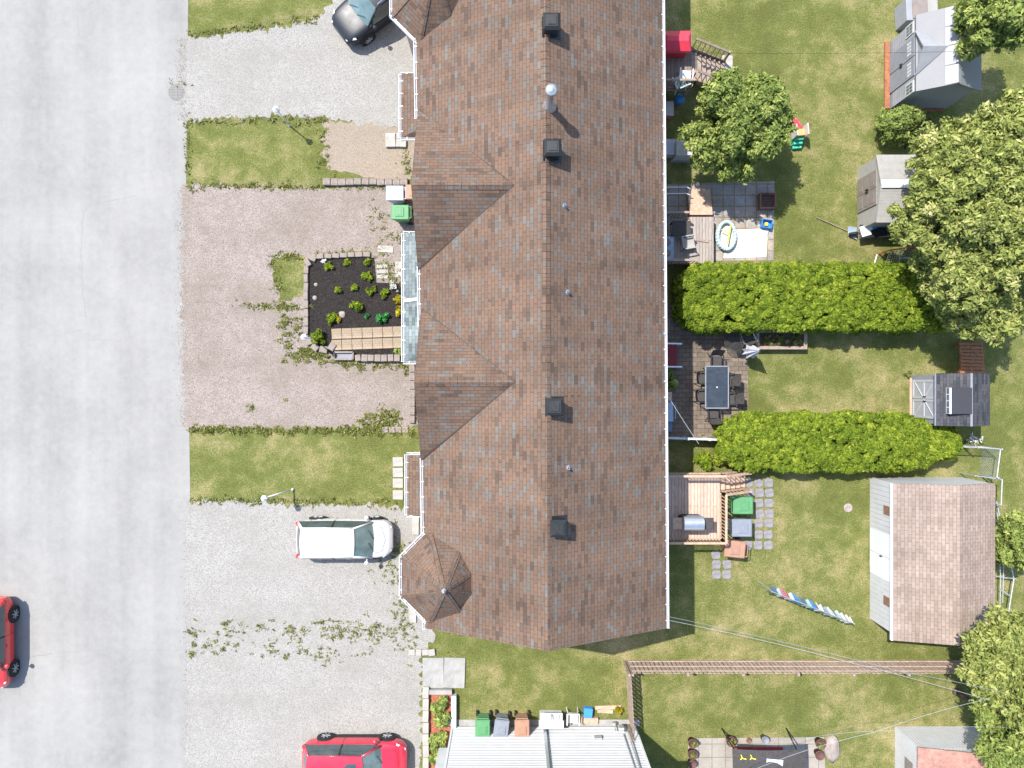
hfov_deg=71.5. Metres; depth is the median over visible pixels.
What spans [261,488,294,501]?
lamp post
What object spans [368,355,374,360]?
edging block
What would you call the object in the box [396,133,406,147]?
concrete slab
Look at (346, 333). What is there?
paver slab
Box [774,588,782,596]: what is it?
laundry
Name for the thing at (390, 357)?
edging block
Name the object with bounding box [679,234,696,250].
garden chair
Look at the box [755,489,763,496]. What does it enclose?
stepping stone
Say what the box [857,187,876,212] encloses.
door
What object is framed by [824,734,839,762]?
boulder
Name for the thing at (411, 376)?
edging block
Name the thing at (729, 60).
concrete slab
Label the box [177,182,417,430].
gravel driveway
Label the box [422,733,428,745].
edging block
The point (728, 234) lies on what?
pool noodle
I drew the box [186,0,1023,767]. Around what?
lawn
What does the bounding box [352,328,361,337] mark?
paver slab
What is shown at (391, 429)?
edging block
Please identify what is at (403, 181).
edging block
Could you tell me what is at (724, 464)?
herb clump
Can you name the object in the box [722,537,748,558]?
wheelie bin
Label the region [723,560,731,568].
stepping stone
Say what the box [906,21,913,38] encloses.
window
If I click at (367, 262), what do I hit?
garden plant
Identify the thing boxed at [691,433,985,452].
weeds
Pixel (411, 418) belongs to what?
edging block
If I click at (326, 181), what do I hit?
edging block
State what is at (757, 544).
stepping stone
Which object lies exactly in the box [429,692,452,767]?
mulch bed
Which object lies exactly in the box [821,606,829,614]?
laundry
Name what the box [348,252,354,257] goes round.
edging block
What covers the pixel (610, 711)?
wood plank
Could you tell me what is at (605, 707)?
wood plank
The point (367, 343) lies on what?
paver slab
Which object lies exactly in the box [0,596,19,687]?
red car
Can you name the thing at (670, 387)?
shade plant
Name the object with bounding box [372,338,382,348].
paver slab
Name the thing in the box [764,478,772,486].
stepping stone
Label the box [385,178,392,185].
edging block
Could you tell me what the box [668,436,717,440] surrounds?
vinyl fence
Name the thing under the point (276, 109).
lamp post
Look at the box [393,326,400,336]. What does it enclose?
paver slab
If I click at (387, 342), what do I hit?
paver slab
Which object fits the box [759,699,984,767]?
overhead cable
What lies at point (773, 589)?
laundry
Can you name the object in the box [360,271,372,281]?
garden plant
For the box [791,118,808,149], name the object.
toddler slide
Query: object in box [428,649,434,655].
edging block
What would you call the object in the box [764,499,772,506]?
stepping stone
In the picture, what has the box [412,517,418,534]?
concrete slab
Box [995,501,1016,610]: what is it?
fence
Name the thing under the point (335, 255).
edging block
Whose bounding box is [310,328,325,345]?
garden plant
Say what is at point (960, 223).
tree
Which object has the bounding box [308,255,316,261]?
edging block
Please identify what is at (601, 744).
sided house
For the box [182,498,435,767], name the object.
gravel driveway
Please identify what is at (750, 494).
stepping stone
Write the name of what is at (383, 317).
garden plant
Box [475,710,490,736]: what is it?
wheelie bin
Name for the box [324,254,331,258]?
edging block
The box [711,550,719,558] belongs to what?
stepping stone
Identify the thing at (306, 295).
edging block
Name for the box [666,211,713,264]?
wooden deck
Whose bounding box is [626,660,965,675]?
board fence
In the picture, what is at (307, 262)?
edging block
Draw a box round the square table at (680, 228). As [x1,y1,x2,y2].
[670,221,689,236]
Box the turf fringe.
[169,14,411,658]
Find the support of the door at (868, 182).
in the resin shed at (882, 183)
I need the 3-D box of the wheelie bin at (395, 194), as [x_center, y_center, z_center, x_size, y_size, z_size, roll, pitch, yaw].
[-5.057,-8.326,31.466,0.882,1.069,0.670,0,90,0]
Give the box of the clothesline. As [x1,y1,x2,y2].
[759,581,854,623]
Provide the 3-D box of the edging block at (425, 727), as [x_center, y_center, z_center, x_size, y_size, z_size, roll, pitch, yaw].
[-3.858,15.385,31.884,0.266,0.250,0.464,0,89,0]
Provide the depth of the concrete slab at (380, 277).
31.95 m
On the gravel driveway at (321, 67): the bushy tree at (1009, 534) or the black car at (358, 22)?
the black car at (358, 22)
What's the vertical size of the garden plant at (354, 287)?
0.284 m
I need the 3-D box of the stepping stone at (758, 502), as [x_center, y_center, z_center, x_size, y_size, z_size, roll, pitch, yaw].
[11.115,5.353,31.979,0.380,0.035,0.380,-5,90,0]
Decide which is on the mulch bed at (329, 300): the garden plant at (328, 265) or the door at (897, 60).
the garden plant at (328, 265)
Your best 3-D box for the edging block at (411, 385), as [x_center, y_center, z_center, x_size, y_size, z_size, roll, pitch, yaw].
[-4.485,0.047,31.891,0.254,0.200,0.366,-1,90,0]
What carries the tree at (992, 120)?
on the lawn at (822, 60)
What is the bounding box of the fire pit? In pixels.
[757,192,775,210]
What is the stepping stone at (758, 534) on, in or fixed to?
on the path
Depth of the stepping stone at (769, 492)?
31.96 m
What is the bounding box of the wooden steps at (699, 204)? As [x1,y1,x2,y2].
[687,189,712,216]
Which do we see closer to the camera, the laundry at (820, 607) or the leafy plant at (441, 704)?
the laundry at (820, 607)
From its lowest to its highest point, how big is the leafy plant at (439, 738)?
0.556 m
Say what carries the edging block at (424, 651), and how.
on the gravel driveway at (249, 570)
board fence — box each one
[623,660,634,741]
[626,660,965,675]
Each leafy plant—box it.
[427,730,447,752]
[428,749,438,764]
[430,695,448,713]
[433,709,451,728]
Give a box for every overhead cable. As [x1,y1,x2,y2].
[667,616,1004,692]
[669,620,989,700]
[670,50,1003,53]
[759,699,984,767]
[793,727,942,741]
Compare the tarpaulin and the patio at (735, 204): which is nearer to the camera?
the tarpaulin
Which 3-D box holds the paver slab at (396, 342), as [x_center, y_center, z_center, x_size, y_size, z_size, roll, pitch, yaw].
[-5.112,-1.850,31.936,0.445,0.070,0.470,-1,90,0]
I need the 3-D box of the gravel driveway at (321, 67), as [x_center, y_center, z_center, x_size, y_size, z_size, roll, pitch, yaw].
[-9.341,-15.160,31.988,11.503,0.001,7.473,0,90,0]
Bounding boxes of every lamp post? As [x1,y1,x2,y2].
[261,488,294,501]
[273,106,290,126]
[301,334,313,339]
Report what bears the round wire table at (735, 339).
on the patio at (693, 356)
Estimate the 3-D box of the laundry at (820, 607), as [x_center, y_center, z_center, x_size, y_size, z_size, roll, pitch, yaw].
[13.283,9.735,30.748,0.240,0.520,0.386,21,90,0]
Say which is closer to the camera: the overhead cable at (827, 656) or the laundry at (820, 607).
the overhead cable at (827, 656)
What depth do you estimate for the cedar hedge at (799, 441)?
30.56 m
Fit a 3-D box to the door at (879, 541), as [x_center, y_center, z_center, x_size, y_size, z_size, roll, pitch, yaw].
[16.048,7.442,30.985,0.080,1.870,2.000,0,90,0]
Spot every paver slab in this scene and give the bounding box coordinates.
[331,328,341,338]
[331,340,341,349]
[342,328,351,338]
[342,339,351,349]
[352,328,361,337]
[352,339,361,349]
[362,327,372,337]
[362,339,372,348]
[372,327,382,337]
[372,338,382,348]
[383,327,392,336]
[383,338,392,348]
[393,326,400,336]
[393,337,400,347]
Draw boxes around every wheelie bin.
[386,186,407,204]
[391,205,412,224]
[405,184,411,202]
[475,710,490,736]
[493,709,509,736]
[514,710,529,736]
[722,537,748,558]
[726,493,752,513]
[727,515,751,536]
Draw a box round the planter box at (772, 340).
[753,331,806,349]
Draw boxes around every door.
[857,169,876,196]
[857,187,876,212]
[870,528,889,581]
[890,36,914,74]
[890,56,914,92]
[912,380,933,398]
[912,399,933,418]
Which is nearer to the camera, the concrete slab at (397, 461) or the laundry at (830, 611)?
the laundry at (830, 611)
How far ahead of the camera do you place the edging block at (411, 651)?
31.90 m
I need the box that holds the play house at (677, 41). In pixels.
[665,31,690,57]
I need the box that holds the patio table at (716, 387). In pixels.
[701,366,728,408]
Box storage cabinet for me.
[894,0,937,30]
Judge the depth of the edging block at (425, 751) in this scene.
31.76 m
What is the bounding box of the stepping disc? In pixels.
[844,503,852,511]
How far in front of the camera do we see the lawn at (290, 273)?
31.98 m
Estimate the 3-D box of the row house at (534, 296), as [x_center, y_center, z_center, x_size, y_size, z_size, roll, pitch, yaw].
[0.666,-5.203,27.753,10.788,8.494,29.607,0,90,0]
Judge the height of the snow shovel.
0.068 m
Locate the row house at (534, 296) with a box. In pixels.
[389,0,668,650]
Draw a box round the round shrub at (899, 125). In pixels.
[874,103,926,146]
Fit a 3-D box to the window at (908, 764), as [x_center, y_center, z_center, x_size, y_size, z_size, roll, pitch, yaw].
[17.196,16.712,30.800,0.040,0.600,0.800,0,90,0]
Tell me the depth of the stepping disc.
31.97 m
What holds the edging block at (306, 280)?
on the gravel driveway at (234, 366)
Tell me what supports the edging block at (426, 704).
on the lawn at (822, 60)
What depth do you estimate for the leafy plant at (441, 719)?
31.65 m
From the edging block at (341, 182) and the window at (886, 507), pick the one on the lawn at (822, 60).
the edging block at (341, 182)
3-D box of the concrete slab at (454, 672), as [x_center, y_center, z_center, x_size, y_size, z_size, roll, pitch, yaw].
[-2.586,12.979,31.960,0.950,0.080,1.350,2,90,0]
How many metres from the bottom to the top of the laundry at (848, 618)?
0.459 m
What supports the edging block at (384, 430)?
on the lawn at (822, 60)
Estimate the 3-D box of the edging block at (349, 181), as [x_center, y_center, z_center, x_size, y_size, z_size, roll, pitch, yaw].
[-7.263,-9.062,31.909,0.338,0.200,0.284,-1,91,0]
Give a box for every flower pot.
[688,737,698,748]
[688,748,697,760]
[688,758,696,767]
[726,734,736,746]
[760,734,769,744]
[814,737,825,749]
[814,748,824,759]
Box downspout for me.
[612,721,639,767]
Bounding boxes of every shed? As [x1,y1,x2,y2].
[857,155,919,229]
[884,6,980,111]
[895,726,987,767]
[909,373,989,425]
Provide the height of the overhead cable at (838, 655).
1.052 m
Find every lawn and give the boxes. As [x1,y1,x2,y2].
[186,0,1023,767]
[271,253,306,300]
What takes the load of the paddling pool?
on the tarpaulin
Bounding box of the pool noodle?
[721,225,730,243]
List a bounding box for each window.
[435,748,446,767]
[883,503,889,517]
[883,593,889,609]
[905,757,912,767]
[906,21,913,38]
[906,80,913,96]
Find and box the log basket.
[581,716,597,723]
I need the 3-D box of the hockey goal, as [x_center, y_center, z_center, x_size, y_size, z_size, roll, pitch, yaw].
[17.251,-5.478,31.510,1.974,0.980,0.978,-7,90,0]
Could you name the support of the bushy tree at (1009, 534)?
on the lawn at (822, 60)
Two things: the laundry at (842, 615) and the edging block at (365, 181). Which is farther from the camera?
the edging block at (365, 181)
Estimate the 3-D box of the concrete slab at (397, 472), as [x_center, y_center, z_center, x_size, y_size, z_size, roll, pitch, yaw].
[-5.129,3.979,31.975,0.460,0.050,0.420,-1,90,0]
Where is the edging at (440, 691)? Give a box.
[429,688,456,727]
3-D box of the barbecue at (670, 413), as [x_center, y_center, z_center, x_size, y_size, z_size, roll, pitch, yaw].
[6.803,1.213,31.430,0.675,1.140,1.720,0,90,0]
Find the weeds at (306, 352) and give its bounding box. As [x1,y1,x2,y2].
[185,296,417,438]
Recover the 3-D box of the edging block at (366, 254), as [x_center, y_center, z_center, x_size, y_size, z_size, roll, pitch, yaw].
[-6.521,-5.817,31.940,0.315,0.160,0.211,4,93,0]
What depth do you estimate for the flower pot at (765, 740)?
31.66 m
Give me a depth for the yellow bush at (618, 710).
31.70 m
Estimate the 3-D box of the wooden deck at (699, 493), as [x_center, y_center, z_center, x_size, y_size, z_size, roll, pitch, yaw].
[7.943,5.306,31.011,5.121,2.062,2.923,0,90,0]
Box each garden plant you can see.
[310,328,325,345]
[323,261,333,270]
[326,312,338,325]
[334,286,341,292]
[343,258,350,265]
[349,300,362,311]
[350,283,357,290]
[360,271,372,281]
[363,258,370,265]
[365,285,376,295]
[375,312,389,322]
[380,288,388,298]
[390,279,398,291]
[393,294,400,303]
[393,348,400,355]
[395,305,400,316]
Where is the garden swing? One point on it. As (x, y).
(762, 756)
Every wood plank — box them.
[595,705,620,709]
[597,709,612,713]
[696,238,708,242]
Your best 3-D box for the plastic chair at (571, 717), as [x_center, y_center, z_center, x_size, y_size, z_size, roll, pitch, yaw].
[2.700,14.788,31.550,0.595,0.907,0.697,0,90,0]
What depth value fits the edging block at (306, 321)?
31.86 m
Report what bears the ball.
on the lawn at (822, 60)
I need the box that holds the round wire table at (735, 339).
[724,332,744,351]
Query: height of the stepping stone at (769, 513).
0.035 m
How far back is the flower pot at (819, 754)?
31.66 m
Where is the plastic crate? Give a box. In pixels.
[760,219,772,229]
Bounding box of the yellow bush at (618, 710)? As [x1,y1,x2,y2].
[614,706,622,715]
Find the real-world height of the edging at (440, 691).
0.300 m
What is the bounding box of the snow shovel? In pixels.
[816,217,856,238]
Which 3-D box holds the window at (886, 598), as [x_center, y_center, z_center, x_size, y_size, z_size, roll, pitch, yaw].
[16.069,9.312,30.475,0.042,0.650,0.560,0,90,0]
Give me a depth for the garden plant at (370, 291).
31.82 m
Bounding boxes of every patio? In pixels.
[666,181,773,260]
[667,303,747,441]
[688,737,824,767]
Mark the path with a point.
(755, 558)
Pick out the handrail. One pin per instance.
(680, 193)
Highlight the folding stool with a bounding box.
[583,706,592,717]
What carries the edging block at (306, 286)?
on the gravel driveway at (234, 366)
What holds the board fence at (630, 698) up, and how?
on the lawn at (822, 60)
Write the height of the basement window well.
0.240 m
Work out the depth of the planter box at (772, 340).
31.56 m
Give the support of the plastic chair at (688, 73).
on the wooden deck at (703, 64)
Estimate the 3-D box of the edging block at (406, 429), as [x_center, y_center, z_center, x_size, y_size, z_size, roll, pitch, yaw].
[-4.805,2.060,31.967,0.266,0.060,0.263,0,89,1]
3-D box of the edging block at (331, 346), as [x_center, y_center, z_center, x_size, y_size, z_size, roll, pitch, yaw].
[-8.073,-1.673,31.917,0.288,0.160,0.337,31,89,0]
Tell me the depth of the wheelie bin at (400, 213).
30.97 m
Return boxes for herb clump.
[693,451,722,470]
[711,457,726,466]
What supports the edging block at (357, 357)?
on the mulch bed at (329, 300)
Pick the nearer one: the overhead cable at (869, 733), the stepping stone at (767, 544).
the overhead cable at (869, 733)
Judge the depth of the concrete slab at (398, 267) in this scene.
31.95 m
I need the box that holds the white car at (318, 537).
[296,515,393,564]
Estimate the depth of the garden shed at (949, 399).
29.88 m
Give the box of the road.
[0,0,190,767]
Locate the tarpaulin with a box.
[723,229,768,257]
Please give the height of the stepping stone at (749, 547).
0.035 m
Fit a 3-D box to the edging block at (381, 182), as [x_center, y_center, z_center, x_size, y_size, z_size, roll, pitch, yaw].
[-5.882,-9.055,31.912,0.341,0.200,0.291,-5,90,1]
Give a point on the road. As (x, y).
(94, 467)
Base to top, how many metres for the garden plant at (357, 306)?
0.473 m
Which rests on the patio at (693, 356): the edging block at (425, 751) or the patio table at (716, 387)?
the patio table at (716, 387)
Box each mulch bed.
[308,257,400,357]
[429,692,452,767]
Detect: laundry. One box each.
[767,584,776,593]
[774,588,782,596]
[780,589,788,597]
[784,592,794,600]
[789,594,799,602]
[797,596,806,604]
[801,599,811,607]
[809,600,817,609]
[814,603,823,611]
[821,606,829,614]
[827,607,835,615]
[830,610,840,618]
[838,613,847,620]
[844,615,852,622]
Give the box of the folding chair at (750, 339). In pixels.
[736,334,758,346]
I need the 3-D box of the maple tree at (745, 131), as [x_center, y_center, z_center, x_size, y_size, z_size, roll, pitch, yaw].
[9.223,-10.598,29.668,4.230,4.780,4.885,36,90,0]
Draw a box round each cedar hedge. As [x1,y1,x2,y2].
[670,260,948,335]
[712,408,964,474]
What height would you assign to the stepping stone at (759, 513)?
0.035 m
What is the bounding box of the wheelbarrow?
[849,225,888,238]
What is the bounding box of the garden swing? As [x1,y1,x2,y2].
[721,728,805,767]
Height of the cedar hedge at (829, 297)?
2.433 m
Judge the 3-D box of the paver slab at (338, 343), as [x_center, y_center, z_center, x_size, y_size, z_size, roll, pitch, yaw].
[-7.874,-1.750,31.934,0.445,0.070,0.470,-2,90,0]
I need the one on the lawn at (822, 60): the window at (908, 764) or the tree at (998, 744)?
the tree at (998, 744)
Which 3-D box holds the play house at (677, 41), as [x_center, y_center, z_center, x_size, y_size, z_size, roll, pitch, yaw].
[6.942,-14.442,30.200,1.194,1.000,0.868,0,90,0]
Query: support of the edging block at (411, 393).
on the gravel driveway at (234, 366)
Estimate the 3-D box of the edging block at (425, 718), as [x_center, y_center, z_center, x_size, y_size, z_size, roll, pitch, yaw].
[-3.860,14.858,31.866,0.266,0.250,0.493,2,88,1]
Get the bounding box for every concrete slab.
[377,264,387,267]
[377,269,387,273]
[377,275,387,278]
[378,245,393,252]
[385,133,395,147]
[393,457,402,466]
[393,468,402,476]
[393,478,402,487]
[393,490,402,499]
[395,262,400,276]
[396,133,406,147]
[409,608,415,622]
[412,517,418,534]
[422,657,443,687]
[443,657,465,687]
[722,55,732,64]
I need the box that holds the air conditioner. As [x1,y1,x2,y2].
[671,140,692,162]
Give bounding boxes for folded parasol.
[736,345,760,357]
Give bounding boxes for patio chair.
[692,389,704,401]
[693,371,704,383]
[703,406,722,424]
[707,350,725,365]
[729,373,741,386]
[729,392,744,404]
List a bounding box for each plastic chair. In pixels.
[566,707,579,725]
[669,72,690,94]
[678,67,693,86]
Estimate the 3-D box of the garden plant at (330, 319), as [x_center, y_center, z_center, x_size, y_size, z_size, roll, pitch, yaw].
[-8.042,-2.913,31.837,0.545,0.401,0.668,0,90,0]
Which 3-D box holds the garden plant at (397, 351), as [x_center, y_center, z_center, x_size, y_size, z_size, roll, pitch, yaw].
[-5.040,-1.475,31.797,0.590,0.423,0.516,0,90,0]
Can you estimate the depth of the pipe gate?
30.88 m
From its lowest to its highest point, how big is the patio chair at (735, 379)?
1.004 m
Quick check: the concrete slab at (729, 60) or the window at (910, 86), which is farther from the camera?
the concrete slab at (729, 60)
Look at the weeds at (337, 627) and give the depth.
31.95 m
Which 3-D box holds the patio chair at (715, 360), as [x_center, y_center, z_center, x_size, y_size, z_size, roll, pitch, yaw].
[9.057,-1.096,31.505,0.595,1.004,0.814,0,90,0]
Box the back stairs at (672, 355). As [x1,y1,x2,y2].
[667,343,681,367]
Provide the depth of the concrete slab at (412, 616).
31.90 m
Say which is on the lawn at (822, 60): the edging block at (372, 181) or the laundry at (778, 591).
the edging block at (372, 181)
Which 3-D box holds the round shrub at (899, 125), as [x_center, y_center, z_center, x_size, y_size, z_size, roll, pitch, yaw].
[16.908,-11.393,31.122,2.246,1.878,1.835,0,90,0]
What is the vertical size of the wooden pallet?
0.511 m
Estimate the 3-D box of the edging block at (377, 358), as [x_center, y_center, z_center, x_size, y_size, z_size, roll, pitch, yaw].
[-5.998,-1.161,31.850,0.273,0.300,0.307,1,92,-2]
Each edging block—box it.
[303,258,311,266]
[303,283,308,290]
[303,300,308,307]
[303,309,308,316]
[304,265,308,273]
[304,274,308,282]
[304,291,308,299]
[304,317,308,325]
[304,326,308,333]
[305,338,312,345]
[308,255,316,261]
[310,344,319,351]
[317,254,323,258]
[319,345,327,352]
[323,178,330,185]
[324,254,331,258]
[328,342,336,350]
[331,178,338,185]
[332,253,339,257]
[338,178,346,185]
[340,253,347,257]
[346,178,353,185]
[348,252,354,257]
[354,178,361,185]
[355,252,362,256]
[355,355,361,360]
[361,354,367,361]
[362,178,368,185]
[363,252,370,256]
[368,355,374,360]
[369,178,376,185]
[375,355,380,361]
[377,178,384,185]
[381,355,387,361]
[382,427,387,432]
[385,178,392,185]
[388,354,393,361]
[389,427,394,432]
[393,178,399,185]
[394,354,400,360]
[395,427,401,432]
[400,178,407,185]
[402,427,407,432]
[409,364,414,371]
[409,373,414,380]
[409,381,414,388]
[409,389,414,397]
[409,398,414,405]
[409,406,414,414]
[409,415,414,422]
[409,649,414,654]
[415,649,421,655]
[422,649,427,655]
[422,686,428,697]
[422,698,428,710]
[422,710,428,721]
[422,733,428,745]
[423,721,428,732]
[423,745,428,757]
[423,757,428,767]
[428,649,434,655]
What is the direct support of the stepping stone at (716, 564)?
on the path
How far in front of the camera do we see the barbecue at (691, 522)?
29.93 m
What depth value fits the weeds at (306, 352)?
31.95 m
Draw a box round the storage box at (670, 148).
[666,139,675,157]
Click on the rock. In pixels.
(341, 314)
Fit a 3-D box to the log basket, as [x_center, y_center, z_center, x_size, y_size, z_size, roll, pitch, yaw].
[3.483,15.077,31.900,0.750,0.200,0.260,2,90,0]
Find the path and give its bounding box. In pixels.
[707,471,772,580]
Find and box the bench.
[667,236,673,258]
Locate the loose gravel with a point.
(183, 383)
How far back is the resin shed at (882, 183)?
30.21 m
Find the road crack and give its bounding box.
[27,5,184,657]
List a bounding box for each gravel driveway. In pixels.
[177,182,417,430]
[179,0,413,126]
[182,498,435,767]
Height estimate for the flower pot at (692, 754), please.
0.520 m
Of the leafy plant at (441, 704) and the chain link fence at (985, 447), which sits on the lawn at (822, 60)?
the chain link fence at (985, 447)
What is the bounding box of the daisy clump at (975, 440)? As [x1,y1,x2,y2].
[966,433,982,445]
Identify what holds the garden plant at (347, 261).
on the mulch bed at (329, 300)
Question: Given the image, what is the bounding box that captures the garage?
[870,477,994,645]
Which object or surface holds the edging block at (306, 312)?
on the gravel driveway at (234, 366)
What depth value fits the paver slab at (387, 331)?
31.91 m
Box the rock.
[339,311,344,317]
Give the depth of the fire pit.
31.69 m
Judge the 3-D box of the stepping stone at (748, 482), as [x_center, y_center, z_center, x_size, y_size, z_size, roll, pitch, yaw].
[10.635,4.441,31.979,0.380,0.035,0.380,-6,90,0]
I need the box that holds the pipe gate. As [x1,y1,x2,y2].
[959,472,1002,505]
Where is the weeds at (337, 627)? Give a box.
[183,519,449,666]
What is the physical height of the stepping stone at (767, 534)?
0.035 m
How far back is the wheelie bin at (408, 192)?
30.97 m
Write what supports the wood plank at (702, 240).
on the wooden deck at (703, 229)
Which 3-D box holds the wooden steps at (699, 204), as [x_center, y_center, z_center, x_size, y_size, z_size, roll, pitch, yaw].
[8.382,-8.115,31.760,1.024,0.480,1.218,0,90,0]
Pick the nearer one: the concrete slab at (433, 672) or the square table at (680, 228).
the square table at (680, 228)
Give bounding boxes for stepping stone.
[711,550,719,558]
[712,560,720,568]
[712,570,720,578]
[722,570,730,578]
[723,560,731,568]
[744,541,751,549]
[745,478,752,486]
[746,488,753,496]
[754,478,762,486]
[754,519,762,527]
[754,530,762,538]
[754,541,761,548]
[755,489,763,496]
[755,499,763,506]
[755,509,763,517]
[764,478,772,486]
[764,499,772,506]
[764,519,772,527]
[764,530,771,538]
[764,541,772,549]
[765,488,773,496]
[765,509,773,517]
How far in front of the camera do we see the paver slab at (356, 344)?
31.91 m
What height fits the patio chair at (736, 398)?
1.004 m
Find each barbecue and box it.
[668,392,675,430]
[673,514,712,530]
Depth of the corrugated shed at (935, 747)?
30.61 m
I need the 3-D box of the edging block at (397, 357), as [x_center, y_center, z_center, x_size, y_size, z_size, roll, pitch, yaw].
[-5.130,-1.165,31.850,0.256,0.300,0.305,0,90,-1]
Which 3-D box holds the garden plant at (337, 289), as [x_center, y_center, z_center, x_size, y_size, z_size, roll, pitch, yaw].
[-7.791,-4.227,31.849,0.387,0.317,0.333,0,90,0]
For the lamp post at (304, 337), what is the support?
on the mulch bed at (329, 300)
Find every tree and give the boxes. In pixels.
[675,66,799,184]
[885,121,1023,321]
[934,274,1023,347]
[937,84,1023,209]
[950,0,1023,61]
[952,688,1023,767]
[954,601,1023,736]
[995,508,1023,571]
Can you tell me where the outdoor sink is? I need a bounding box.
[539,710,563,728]
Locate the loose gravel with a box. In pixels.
[169,9,319,767]
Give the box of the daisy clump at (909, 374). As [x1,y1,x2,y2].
[904,370,911,376]
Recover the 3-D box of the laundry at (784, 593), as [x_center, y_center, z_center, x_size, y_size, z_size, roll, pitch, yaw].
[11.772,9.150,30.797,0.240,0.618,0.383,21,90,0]
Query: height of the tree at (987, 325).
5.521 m
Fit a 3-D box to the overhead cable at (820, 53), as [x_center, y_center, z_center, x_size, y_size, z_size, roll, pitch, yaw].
[12.627,-12.470,26.600,13.472,1.610,0.012,3,90,0]
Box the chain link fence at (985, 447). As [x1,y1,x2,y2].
[963,445,1002,478]
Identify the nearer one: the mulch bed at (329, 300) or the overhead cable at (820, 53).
the overhead cable at (820, 53)
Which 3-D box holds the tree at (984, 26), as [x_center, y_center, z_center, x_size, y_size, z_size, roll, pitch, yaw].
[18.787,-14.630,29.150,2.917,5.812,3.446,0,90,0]
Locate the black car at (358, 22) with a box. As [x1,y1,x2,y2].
[332,0,391,45]
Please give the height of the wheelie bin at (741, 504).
1.069 m
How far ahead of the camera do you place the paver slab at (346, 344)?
31.91 m
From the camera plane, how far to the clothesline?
30.50 m
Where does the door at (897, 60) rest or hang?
in the shed at (931, 73)
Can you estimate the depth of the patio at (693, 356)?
31.99 m
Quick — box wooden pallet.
[954,342,984,372]
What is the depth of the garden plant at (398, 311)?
31.73 m
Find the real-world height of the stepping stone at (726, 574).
0.035 m
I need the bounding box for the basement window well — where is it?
[333,351,354,359]
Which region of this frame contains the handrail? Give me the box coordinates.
[666,186,689,203]
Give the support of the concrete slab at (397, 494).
on the lawn at (822, 60)
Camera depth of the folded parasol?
30.71 m
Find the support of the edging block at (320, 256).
on the gravel driveway at (234, 366)
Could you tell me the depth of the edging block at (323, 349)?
31.84 m
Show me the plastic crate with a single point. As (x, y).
(766, 223)
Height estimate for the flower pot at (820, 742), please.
0.547 m
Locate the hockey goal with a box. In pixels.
[874,246,915,262]
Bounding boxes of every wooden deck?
[665,32,730,95]
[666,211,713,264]
[668,470,751,543]
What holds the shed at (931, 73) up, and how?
on the lawn at (822, 60)
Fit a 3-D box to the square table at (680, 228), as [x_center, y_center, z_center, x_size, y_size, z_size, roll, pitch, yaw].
[7.348,-6.770,31.125,0.800,0.550,0.640,0,90,0]
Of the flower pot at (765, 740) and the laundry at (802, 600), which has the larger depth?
the flower pot at (765, 740)
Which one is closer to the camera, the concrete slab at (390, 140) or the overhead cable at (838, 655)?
the overhead cable at (838, 655)
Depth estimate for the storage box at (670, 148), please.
31.50 m
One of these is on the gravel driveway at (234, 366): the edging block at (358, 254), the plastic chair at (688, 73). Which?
the edging block at (358, 254)
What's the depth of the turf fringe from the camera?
31.96 m
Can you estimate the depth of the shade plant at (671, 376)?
31.55 m
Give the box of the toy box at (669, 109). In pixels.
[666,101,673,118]
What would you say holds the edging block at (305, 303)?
on the gravel driveway at (234, 366)
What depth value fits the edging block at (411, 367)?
31.79 m
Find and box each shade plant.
[667,367,678,388]
[668,380,675,390]
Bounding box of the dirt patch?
[320,120,414,179]
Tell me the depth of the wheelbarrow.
31.45 m
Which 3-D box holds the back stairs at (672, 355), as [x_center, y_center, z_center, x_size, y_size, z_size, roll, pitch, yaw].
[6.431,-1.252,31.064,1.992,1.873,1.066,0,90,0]
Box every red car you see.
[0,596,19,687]
[302,732,407,767]
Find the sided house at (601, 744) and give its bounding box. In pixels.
[435,719,650,767]
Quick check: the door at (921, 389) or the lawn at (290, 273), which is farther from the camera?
the lawn at (290, 273)
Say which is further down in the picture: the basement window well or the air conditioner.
the basement window well
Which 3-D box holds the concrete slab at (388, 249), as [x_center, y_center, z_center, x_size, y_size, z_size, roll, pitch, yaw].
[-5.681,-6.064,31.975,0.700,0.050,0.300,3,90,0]
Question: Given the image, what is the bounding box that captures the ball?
[674,94,684,104]
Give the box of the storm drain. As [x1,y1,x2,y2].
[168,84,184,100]
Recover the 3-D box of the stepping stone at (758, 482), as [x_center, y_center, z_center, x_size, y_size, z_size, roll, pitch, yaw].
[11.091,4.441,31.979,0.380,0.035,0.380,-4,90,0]
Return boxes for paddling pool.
[715,220,736,251]
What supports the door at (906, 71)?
in the shed at (931, 73)
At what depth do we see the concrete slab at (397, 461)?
31.95 m
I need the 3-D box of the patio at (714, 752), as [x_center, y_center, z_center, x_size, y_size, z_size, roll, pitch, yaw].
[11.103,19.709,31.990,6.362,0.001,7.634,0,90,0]
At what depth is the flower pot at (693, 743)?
31.60 m
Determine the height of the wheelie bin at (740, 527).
1.069 m
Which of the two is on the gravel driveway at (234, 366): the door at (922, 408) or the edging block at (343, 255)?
the edging block at (343, 255)
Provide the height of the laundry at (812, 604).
0.587 m

